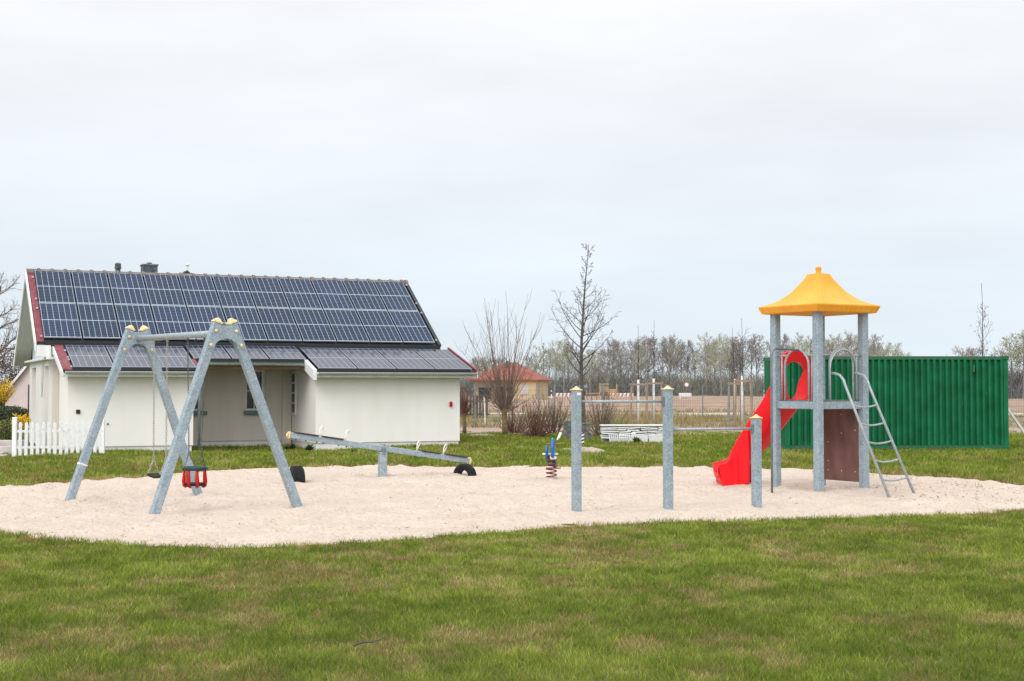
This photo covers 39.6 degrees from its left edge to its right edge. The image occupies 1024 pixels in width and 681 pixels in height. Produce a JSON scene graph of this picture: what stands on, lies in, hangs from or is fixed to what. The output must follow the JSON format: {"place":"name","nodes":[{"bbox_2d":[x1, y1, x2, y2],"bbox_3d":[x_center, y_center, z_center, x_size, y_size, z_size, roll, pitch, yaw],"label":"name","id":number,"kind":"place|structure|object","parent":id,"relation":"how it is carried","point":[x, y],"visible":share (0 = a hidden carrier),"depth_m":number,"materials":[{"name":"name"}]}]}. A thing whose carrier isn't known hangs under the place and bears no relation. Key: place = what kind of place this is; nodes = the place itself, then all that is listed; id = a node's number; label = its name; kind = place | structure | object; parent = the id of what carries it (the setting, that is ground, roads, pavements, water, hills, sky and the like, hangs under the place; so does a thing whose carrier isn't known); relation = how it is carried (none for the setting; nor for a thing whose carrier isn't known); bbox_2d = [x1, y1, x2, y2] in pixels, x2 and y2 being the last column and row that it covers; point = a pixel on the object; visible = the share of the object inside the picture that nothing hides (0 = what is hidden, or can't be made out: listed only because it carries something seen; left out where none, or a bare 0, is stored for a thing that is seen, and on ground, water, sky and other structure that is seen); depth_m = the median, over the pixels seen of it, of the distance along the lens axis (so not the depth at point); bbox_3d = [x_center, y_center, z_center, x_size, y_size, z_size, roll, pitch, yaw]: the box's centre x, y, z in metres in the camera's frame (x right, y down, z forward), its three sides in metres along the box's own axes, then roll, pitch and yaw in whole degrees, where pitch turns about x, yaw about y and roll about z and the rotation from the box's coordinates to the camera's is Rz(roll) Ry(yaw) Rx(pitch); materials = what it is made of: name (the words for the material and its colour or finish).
{"place":"outdoors","nodes":[
{"label":"outdoors","id":0,"kind":"place"},
{"bbox_2d":[4,366,29,426],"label":"pink house","id":1,"kind":"structure","parent":0,"point":[21,384],"depth_m":57.81,"materials":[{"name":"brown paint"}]},
{"bbox_2d":[0,395,1023,680],"bbox_3d":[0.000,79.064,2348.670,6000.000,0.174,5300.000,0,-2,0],"label":"ground","id":2,"kind":"structure","parent":0,"point":[518,625],"depth_m":10.21,"materials":[{"name":"plant"}]},
{"bbox_2d":[0,378,15,406],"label":"forsythia","id":3,"kind":"object","parent":2,"relation":"on","point":[4,397],"visible":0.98,"depth_m":45.93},
{"bbox_2d":[0,272,21,360],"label":"bare tree","id":4,"kind":"object","parent":2,"relation":"on","point":[9,323],"visible":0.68,"depth_m":78.53,"materials":[{"name":"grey plant"}]},
{"bbox_2d":[0,339,23,392],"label":"bare hedge","id":5,"kind":"object","parent":2,"relation":"on","point":[8,367],"visible":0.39,"depth_m":65.81,"materials":[{"name":"brown plant"}]},
{"bbox_2d":[0,440,23,453],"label":"garden steps","id":6,"kind":"structure","parent":2,"relation":"on","point":[5,446],"depth_m":35.09,"materials":[{"name":"concrete"}]},
{"bbox_2d":[0,417,24,439],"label":"shrub","id":7,"kind":"object","parent":2,"relation":"on","point":[7,435],"visible":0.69,"depth_m":37.77,"materials":[{"name":"green plant"}]},
{"bbox_2d":[0,405,28,432],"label":"clipped hedge","id":8,"kind":"object","parent":2,"relation":"on","point":[11,411],"visible":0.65,"depth_m":42.73,"materials":[{"name":"green plant"}]},
{"bbox_2d":[10,413,30,439],"bbox_3d":[-13.095,2.429,37.946,0.543,1.002,0.534,0,-2,0],"label":"forsythia","id":9,"kind":"object","parent":2,"relation":"on","point":[23,419],"visible":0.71,"depth_m":37.86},
{"bbox_2d":[12,417,104,456],"bbox_3d":[-10.751,2.328,33.767,2.132,1.030,0.115,1,-2,-26],"label":"picket fence","id":10,"kind":"object","parent":2,"relation":"on","point":[60,446],"visible":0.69,"depth_m":33.67,"materials":[{"name":"wood"}]},
{"bbox_2d":[13,262,477,451],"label":"white house","id":11,"kind":"structure","parent":2,"relation":"on","point":[368,361],"depth_m":39.60,"materials":[{"name":"paint"}]},
{"bbox_2d":[193,387,206,414],"bbox_3d":[-8.783,1.443,39.557,0.580,1.260,0.290,1,-2,-24],"label":"window","id":12,"kind":"structure","parent":11,"relation":"in","point":[195,412],"depth_m":39.63,"materials":[{"name":"glass"}]},
{"bbox_2d":[243,370,264,414],"bbox_3d":[-7.253,1.465,40.229,0.700,1.260,0.290,1,-2,-24],"label":"window","id":13,"kind":"structure","parent":11,"relation":"in","point":[250,405],"depth_m":40.30,"materials":[{"name":"glass"}]},
{"bbox_2d":[291,371,296,414],"bbox_3d":[-6.184,1.493,40.314,0.051,1.230,0.400,1,-2,-24],"label":"window","id":14,"kind":"structure","parent":11,"relation":"in","point":[294,374],"depth_m":40.22,"materials":[{"name":"white paint"}]},
{"bbox_2d":[460,385,476,432],"bbox_3d":[-1.627,2.336,48.446,0.819,1.985,0.733,1,-2,-30],"label":"pollard willow","id":15,"kind":"object","parent":2,"relation":"on","point":[463,408],"visible":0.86,"depth_m":48.39,"materials":[{"name":"brown plant"}]},
{"bbox_2d":[460,395,489,417],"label":"board fence","id":16,"kind":"object","parent":2,"relation":"on","point":[482,399],"visible":0.18,"depth_m":69.92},
{"bbox_2d":[453,291,557,434],"bbox_3d":[-0.128,0.780,47.382,3.102,5.024,2.844,1,-2,-27],"label":"pollard willow","id":17,"kind":"object","parent":2,"relation":"on","point":[501,403],"visible":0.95,"depth_m":47.38,"materials":[{"name":"brown plant"}]},
{"bbox_2d":[466,361,552,399],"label":"bungalow","id":18,"kind":"object","parent":2,"relation":"on","point":[535,380],"visible":0.32,"depth_m":151.86,"materials":[{"name":"beige tile"}]},
{"bbox_2d":[478,388,490,399],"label":"window","id":19,"kind":"structure","parent":18,"relation":"in","point":[483,392],"depth_m":152.32,"materials":[{"name":"grey glass"}]},
{"bbox_2d":[0,464,1023,547],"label":"sand bed","id":20,"kind":"object","parent":2,"relation":"on","point":[367,507],"visible":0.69,"depth_m":19.82,"materials":[{"name":"sand"}]},
{"bbox_2d":[64,318,302,513],"bbox_3d":[-4.547,1.086,19.542,2.200,2.690,3.097,1,-2,-38],"label":"swing frame","id":21,"kind":"object","parent":20,"relation":"on","point":[144,338],"visible":0.87,"depth_m":18.79,"materials":[{"name":"metal"}]},
{"bbox_2d":[147,340,168,477],"bbox_3d":[-4.938,0.956,19.960,0.185,1.947,0.476,1,-2,-38],"label":"flat swing","id":22,"kind":"object","parent":21,"relation":"hanging from","point":[154,475],"visible":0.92,"depth_m":20.05,"materials":[{"name":"black rubber"}]},
{"bbox_2d":[182,337,207,487],"bbox_3d":[-4.246,0.964,19.074,0.362,2.020,0.425,0,-2,0],"label":"toddler swing","id":23,"kind":"object","parent":21,"relation":"hanging from","point":[187,482],"visible":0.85,"depth_m":18.94,"materials":[{"name":"plastic"}]},
{"bbox_2d":[290,466,304,482],"bbox_3d":[-3.700,2.396,24.434,0.200,0.490,0.490,1,-2,-22],"label":"half buried tyre","id":24,"kind":"object","parent":20,"relation":"on","point":[298,473],"visible":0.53,"depth_m":24.25,"materials":[{"name":"black rubber"}]},
{"bbox_2d":[286,426,471,476],"bbox_3d":[-2.328,2.032,25.393,3.491,1.030,0.168,1,-2,-25],"label":"seesaw","id":25,"kind":"object","parent":20,"relation":"on","point":[382,461],"visible":0.98,"depth_m":25.33,"materials":[{"name":"metal"}]},
{"bbox_2d":[453,464,476,475],"bbox_3d":[-0.860,2.465,25.933,0.430,0.430,0.170,-1,-2,32],"label":"half buried tyre","id":26,"kind":"object","parent":20,"relation":"on","point":[469,469],"visible":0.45,"depth_m":25.86,"materials":[{"name":"black rubber"}]},
{"bbox_2d":[542,438,560,478],"bbox_3d":[0.685,2.080,24.670,0.315,0.789,0.598,0,-2,0],"label":"spring rocker","id":27,"kind":"object","parent":20,"relation":"on","point":[553,454],"visible":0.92,"depth_m":24.54,"materials":[{"name":"plastic"}]},
{"bbox_2d":[570,386,762,511],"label":"exercise bars","id":28,"kind":"object","parent":20,"relation":"on","point":[754,428],"visible":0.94,"depth_m":18.32,"materials":[{"name":"metal"}]},
{"bbox_2d":[712,266,914,497],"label":"play tower","id":29,"kind":"structure","parent":20,"relation":"on","point":[841,446],"depth_m":22.38,"materials":[{"name":"metal"}]},
{"bbox_2d":[500,394,562,437],"bbox_3d":[0.674,2.444,45.476,2.175,1.495,2.503,0,-2,0],"label":"bare shrub","id":30,"kind":"object","parent":2,"relation":"on","point":[533,430],"visible":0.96,"depth_m":45.32,"materials":[{"name":"plant"}]},
{"bbox_2d":[526,353,544,372],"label":"wood edge tree","id":31,"kind":"object","parent":2,"relation":"on","point":[536,362],"visible":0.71,"depth_m":248.38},
{"bbox_2d":[530,343,557,376],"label":"wood edge tree","id":32,"kind":"object","parent":2,"relation":"on","point":[543,359],"visible":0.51,"depth_m":255.25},
{"bbox_2d":[538,348,560,378],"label":"wood edge tree","id":33,"kind":"object","parent":2,"relation":"on","point":[546,360],"visible":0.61,"depth_m":247.15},
{"bbox_2d":[544,339,566,385],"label":"wood edge tree","id":34,"kind":"object","parent":2,"relation":"on","point":[553,359],"visible":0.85,"depth_m":235.93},
{"bbox_2d":[553,339,574,392],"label":"wood edge tree","id":35,"kind":"object","parent":2,"relation":"on","point":[563,358],"visible":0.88,"depth_m":234.40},
{"bbox_2d":[559,347,577,382],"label":"wood edge tree","id":36,"kind":"object","parent":2,"relation":"on","point":[567,364],"visible":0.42,"depth_m":241.52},
{"bbox_2d":[557,342,579,376],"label":"wood edge tree","id":37,"kind":"object","parent":2,"relation":"on","point":[572,359],"visible":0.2,"depth_m":260.01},
{"bbox_2d":[561,420,592,439],"bbox_3d":[1.988,2.748,43.456,0.975,0.622,0.469,0,-2,0],"label":"slab pile","id":38,"kind":"object","parent":2,"relation":"on","point":[586,429],"visible":0.59,"depth_m":43.28,"materials":[{"name":"concrete"}]},
{"bbox_2d":[549,243,616,422],"bbox_3d":[2.435,-0.011,48.302,2.497,6.667,2.754,0,-2,0],"label":"bare tree","id":39,"kind":"object","parent":2,"relation":"on","point":[583,331],"visible":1,"depth_m":48.12,"materials":[{"name":"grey plant"}]},
{"bbox_2d":[578,348,599,395],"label":"wood edge tree","id":40,"kind":"object","parent":2,"relation":"on","point":[592,366],"visible":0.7,"depth_m":232.84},
{"bbox_2d":[582,447,603,451],"bbox_3d":[1.926,2.749,35.676,1.100,0.153,1.800,0,-2,0],"label":"earth mound","id":41,"kind":"object","parent":2,"relation":"on","point":[592,449],"visible":0.35,"depth_m":35.46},
{"bbox_2d":[578,384,616,399],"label":"play frame","id":42,"kind":"object","parent":2,"relation":"on","point":[608,389],"visible":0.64,"depth_m":149.83,"materials":[{"name":"orange paint"}]},
{"bbox_2d":[586,349,609,389],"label":"wood edge tree","id":43,"kind":"object","parent":2,"relation":"on","point":[598,365],"visible":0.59,"depth_m":240.19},
{"bbox_2d":[593,348,620,384],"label":"wood edge tree","id":44,"kind":"object","parent":2,"relation":"on","point":[608,363],"visible":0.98,"depth_m":233.61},
{"bbox_2d":[563,384,652,435],"bbox_3d":[2.940,2.270,46.549,2.767,1.914,2.095,2,-3,-42],"label":"bare shrub","id":45,"kind":"object","parent":2,"relation":"on","point":[604,420],"visible":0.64,"depth_m":46.41,"materials":[{"name":"plant"}]},
{"bbox_2d":[597,338,629,378],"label":"wood edge tree","id":46,"kind":"object","parent":2,"relation":"on","point":[612,342],"visible":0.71,"depth_m":243.58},
{"bbox_2d":[607,337,633,376],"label":"wood edge tree","id":47,"kind":"object","parent":2,"relation":"on","point":[620,345],"visible":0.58,"depth_m":247.09,"materials":[{"name":"plant"}]},
{"bbox_2d":[599,424,662,443],"bbox_3d":[3.514,2.755,41.507,1.881,0.594,0.560,0,-2,-2],"label":"plank stack","id":48,"kind":"object","parent":2,"relation":"on","point":[625,434],"visible":0.84,"depth_m":41.30,"materials":[{"name":"wood"}]},
{"bbox_2d":[622,338,647,377],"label":"wood edge tree","id":49,"kind":"object","parent":2,"relation":"on","point":[633,356],"visible":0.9,"depth_m":238.23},
{"bbox_2d":[633,345,640,422],"bbox_3d":[5.251,1.482,59.935,0.472,4.243,0.400,0,-2,0],"label":"young tree","id":50,"kind":"object","parent":2,"relation":"on","point":[638,398],"visible":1,"depth_m":59.93,"materials":[{"name":"grey plant"}]},
{"bbox_2d":[630,383,648,423],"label":"tree stakes","id":51,"kind":"object","parent":2,"relation":"on","point":[631,391],"visible":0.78,"depth_m":59.65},
{"bbox_2d":[633,344,649,395],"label":"wood edge tree","id":52,"kind":"object","parent":2,"relation":"on","point":[643,349],"visible":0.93,"depth_m":237.04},
{"bbox_2d":[631,336,660,375],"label":"wood edge tree","id":53,"kind":"object","parent":2,"relation":"on","point":[647,353],"visible":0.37,"depth_m":255.21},
{"bbox_2d":[637,334,665,380],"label":"wood edge tree","id":54,"kind":"object","parent":2,"relation":"on","point":[648,352],"visible":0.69,"depth_m":244.06,"materials":[{"name":"plant"}]},
{"bbox_2d":[647,332,659,421],"bbox_3d":[6.110,1.383,60.918,0.542,4.506,0.583,1,-2,-35],"label":"young tree","id":55,"kind":"object","parent":2,"relation":"on","point":[652,350],"visible":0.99,"depth_m":60.93,"materials":[{"name":"grey plant"}]},
{"bbox_2d":[645,382,662,422],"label":"tree stakes","id":56,"kind":"object","parent":2,"relation":"on","point":[660,383],"visible":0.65,"depth_m":60.69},
{"bbox_2d":[649,339,678,381],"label":"wood edge tree","id":57,"kind":"object","parent":2,"relation":"on","point":[667,353],"visible":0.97,"depth_m":239.89,"materials":[{"name":"plant"}]},
{"bbox_2d":[657,337,682,372],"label":"wood edge tree","id":58,"kind":"object","parent":2,"relation":"on","point":[673,344],"visible":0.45,"depth_m":254.33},
{"bbox_2d":[658,333,682,385],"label":"wood edge tree","id":59,"kind":"object","parent":2,"relation":"on","point":[670,342],"visible":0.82,"depth_m":242.29,"materials":[{"name":"plant"}]},
{"bbox_2d":[665,338,685,373],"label":"wood edge tree","id":60,"kind":"object","parent":2,"relation":"on","point":[678,342],"visible":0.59,"depth_m":255.68,"materials":[{"name":"plant"}]},
{"bbox_2d":[672,344,698,376],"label":"wood edge tree","id":61,"kind":"object","parent":2,"relation":"on","point":[681,361],"visible":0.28,"depth_m":258.14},
{"bbox_2d":[671,340,702,378],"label":"wood edge tree","id":62,"kind":"object","parent":2,"relation":"on","point":[689,343],"visible":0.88,"depth_m":253.37,"materials":[{"name":"plant"}]},
{"bbox_2d":[686,349,707,379],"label":"wood edge tree","id":63,"kind":"object","parent":2,"relation":"on","point":[694,372],"visible":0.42,"depth_m":259.19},
{"bbox_2d":[690,331,723,395],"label":"wood edge tree","id":64,"kind":"object","parent":2,"relation":"on","point":[706,348],"visible":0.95,"depth_m":237.21,"materials":[{"name":"plant"}]},
{"bbox_2d":[694,340,721,373],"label":"wood edge tree","id":65,"kind":"object","parent":2,"relation":"on","point":[709,358],"visible":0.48,"depth_m":251.42,"materials":[{"name":"plant"}]},
{"bbox_2d":[705,334,731,395],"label":"wood edge tree","id":66,"kind":"object","parent":2,"relation":"on","point":[724,356],"visible":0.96,"depth_m":234.66,"materials":[{"name":"plant"}]},
{"bbox_2d":[717,343,743,374],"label":"wood edge tree","id":67,"kind":"object","parent":2,"relation":"on","point":[730,359],"visible":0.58,"depth_m":245.96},
{"bbox_2d":[717,334,743,372],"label":"wood edge tree","id":68,"kind":"object","parent":2,"relation":"on","point":[724,337],"visible":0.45,"depth_m":257.12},
{"bbox_2d":[725,332,740,389],"bbox_3d":[9.802,1.565,62.998,1.012,4.281,0.626,0,-2,0],"label":"young tree","id":69,"kind":"object","parent":2,"relation":"on","point":[733,370],"visible":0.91,"depth_m":63.05,"materials":[{"name":"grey plant"}]},
{"bbox_2d":[727,382,744,421],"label":"tree stakes","id":70,"kind":"object","parent":2,"relation":"on","point":[733,383],"visible":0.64,"depth_m":62.64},
{"bbox_2d":[726,343,745,377],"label":"wood edge tree","id":71,"kind":"object","parent":2,"relation":"on","point":[738,357],"visible":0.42,"depth_m":255.40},
{"bbox_2d":[728,337,749,378],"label":"wood edge tree","id":72,"kind":"object","parent":2,"relation":"on","point":[741,351],"visible":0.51,"depth_m":256.83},
{"bbox_2d":[460,365,1021,395],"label":"undergrowth","id":73,"kind":"object","parent":2,"relation":"on","point":[698,382],"visible":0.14,"depth_m":238.22,"materials":[{"name":"brown"}]},
{"bbox_2d":[734,379,752,424],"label":"tree stakes","id":74,"kind":"object","parent":2,"relation":"on","point":[740,381],"visible":0.78,"depth_m":57.66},
{"bbox_2d":[739,339,764,375],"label":"wood edge tree","id":75,"kind":"object","parent":2,"relation":"on","point":[751,364],"visible":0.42,"depth_m":261.42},
{"bbox_2d":[740,334,767,383],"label":"wood edge tree","id":76,"kind":"object","parent":2,"relation":"on","point":[752,342],"visible":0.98,"depth_m":248.94,"materials":[{"name":"plant"}]},
{"bbox_2d":[769,333,795,356],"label":"wood edge tree","id":77,"kind":"object","parent":2,"relation":"on","point":[784,338],"visible":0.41,"depth_m":244.22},
{"bbox_2d":[790,331,806,351],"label":"wood edge tree","id":78,"kind":"object","parent":2,"relation":"on","point":[793,345],"visible":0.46,"depth_m":241.86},
{"bbox_2d":[801,335,811,353],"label":"wood edge tree","id":79,"kind":"object","parent":2,"relation":"on","point":[810,345],"visible":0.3,"depth_m":238.83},
{"bbox_2d":[812,339,837,354],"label":"wood edge tree","id":80,"kind":"object","parent":2,"relation":"on","point":[830,348],"visible":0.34,"depth_m":239.54,"materials":[{"name":"plant"}]},
{"bbox_2d":[825,334,845,354],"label":"wood edge tree","id":81,"kind":"object","parent":2,"relation":"on","point":[834,340],"visible":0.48,"depth_m":241.37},
{"bbox_2d":[833,332,850,354],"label":"wood edge tree","id":82,"kind":"object","parent":2,"relation":"on","point":[842,345],"visible":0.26,"depth_m":248.95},
{"bbox_2d":[842,331,857,354],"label":"wood edge tree","id":83,"kind":"object","parent":2,"relation":"on","point":[855,344],"visible":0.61,"depth_m":244.31,"materials":[{"name":"plant"}]},
{"bbox_2d":[868,333,890,355],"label":"wood edge tree","id":84,"kind":"object","parent":2,"relation":"on","point":[871,346],"visible":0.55,"depth_m":233.88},
{"bbox_2d":[763,356,1009,450],"bbox_3d":[9.773,1.644,37.459,5.818,2.440,2.412,0,-2,-3],"label":"storage container","id":85,"kind":"object","parent":2,"relation":"on","point":[931,402],"visible":0.67,"depth_m":36.35,"materials":[{"name":"metal"}]},
{"bbox_2d":[875,341,897,355],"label":"wood edge tree","id":86,"kind":"object","parent":2,"relation":"on","point":[887,349],"visible":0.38,"depth_m":149.87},
{"bbox_2d":[953,346,976,355],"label":"wood edge tree","id":87,"kind":"object","parent":2,"relation":"on","point":[962,353],"visible":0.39,"depth_m":149.17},
{"bbox_2d":[987,349,1014,372],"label":"wood edge tree","id":88,"kind":"object","parent":2,"relation":"on","point":[1000,352],"visible":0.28,"depth_m":149.81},
{"bbox_2d":[992,332,1022,398],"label":"wood edge tree","id":89,"kind":"object","parent":2,"relation":"on","point":[1011,345],"visible":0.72,"depth_m":151.74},
{"bbox_2d":[1002,331,1023,398],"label":"wood edge tree","id":90,"kind":"object","parent":2,"relation":"on","point":[1012,354],"visible":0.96,"depth_m":150.31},
{"bbox_2d":[1008,364,1023,398],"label":"undergrowth","id":91,"kind":"object","parent":2,"relation":"on","point":[1015,381],"visible":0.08,"depth_m":150.38,"materials":[{"name":"grey"}]},
{"bbox_2d":[1008,407,1023,433],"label":"white brace","id":92,"kind":"object","parent":2,"relation":"on","point":[1015,420],"visible":0.44,"depth_m":37.92,"materials":[{"name":"paint"}]},
{"bbox_2d":[1012,330,1023,360],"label":"wood edge tree","id":93,"kind":"object","parent":2,"relation":"on","point":[1022,338],"visible":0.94,"depth_m":150.37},
{"bbox_2d":[0,430,1023,487],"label":"lawn grass","id":94,"kind":"structure","parent":0,"point":[694,449],"depth_m":31.56,"materials":[{"name":"plant"}]},
{"bbox_2d":[0,0,1023,385],"label":"sky","id":95,"kind":"structure","parent":0,"point":[712,155],"materials":[{"name":"white"}]},
{"bbox_2d":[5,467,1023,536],"bbox_3d":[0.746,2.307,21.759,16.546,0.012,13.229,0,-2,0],"label":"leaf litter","id":96,"kind":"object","parent":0,"point":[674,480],"visible":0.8,"depth_m":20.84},
{"bbox_2d":[460,414,1023,426],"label":"rough ground","id":97,"kind":"structure","parent":0,"point":[1014,424],"depth_m":65.72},
{"bbox_2d":[460,409,1023,427],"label":"dry weeds","id":98,"kind":"object","parent":97,"relation":"on","point":[692,420],"visible":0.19,"depth_m":62.13,"materials":[{"name":"brown plant"}]},
{"bbox_2d":[505,385,1020,418],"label":"wire fence","id":99,"kind":"object","parent":97,"relation":"on","point":[650,403],"visible":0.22,"depth_m":71.91,"materials":[{"name":"grey"}]},
{"bbox_2d":[460,426,1023,434],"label":"bare earth","id":100,"kind":"structure","parent":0,"point":[480,429],"depth_m":53.56,"materials":[{"name":"soil"}]},
{"bbox_2d":[493,401,529,432],"bbox_3d":[0.082,2.715,49.388,1.662,1.212,2.153,0,-2,0],"label":"bare shrub","id":101,"kind":"object","parent":100,"relation":"on","point":[511,429],"visible":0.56,"depth_m":49.31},
{"bbox_2d":[527,393,587,433],"bbox_3d":[1.510,2.515,49.245,2.070,1.602,2.151,-2,-3,45],"label":"bare shrub","id":102,"kind":"object","parent":100,"relation":"on","point":[557,413],"visible":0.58,"depth_m":49.34,"materials":[{"name":"plant"}]},
{"bbox_2d":[461,384,1023,427],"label":"wire fence","id":103,"kind":"object","parent":100,"relation":"on","point":[642,411],"visible":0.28,"depth_m":55.91,"materials":[{"name":"grey"}]},
{"bbox_2d":[734,318,753,424],"bbox_3d":[9.379,1.315,57.972,0.943,4.448,0.875,-1,-2,26],"label":"young tree","id":104,"kind":"object","parent":100,"relation":"on","point":[742,397],"visible":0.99,"depth_m":57.94,"materials":[{"name":"grey plant"}]},
{"bbox_2d":[971,283,993,355],"bbox_3d":[17.326,0.616,52.114,0.976,5.462,0.852,1,-2,-21],"label":"young tree","id":105,"kind":"object","parent":100,"relation":"on","point":[982,340],"visible":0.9,"depth_m":52.18,"materials":[{"name":"grey plant"}]},
{"bbox_2d":[465,396,1023,410],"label":"soil field","id":106,"kind":"structure","parent":0,"point":[722,402],"depth_m":113.37,"materials":[{"name":"soil"}]},
{"bbox_2d":[472,402,1014,412],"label":"dry weeds","id":107,"kind":"object","parent":106,"relation":"on","point":[717,409],"visible":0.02,"depth_m":94.41,"materials":[{"name":"beige plant"}]},
{"bbox_2d":[468,413,1023,414],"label":"gravel path","id":108,"kind":"structure","parent":0,"point":[706,413],"depth_m":87.27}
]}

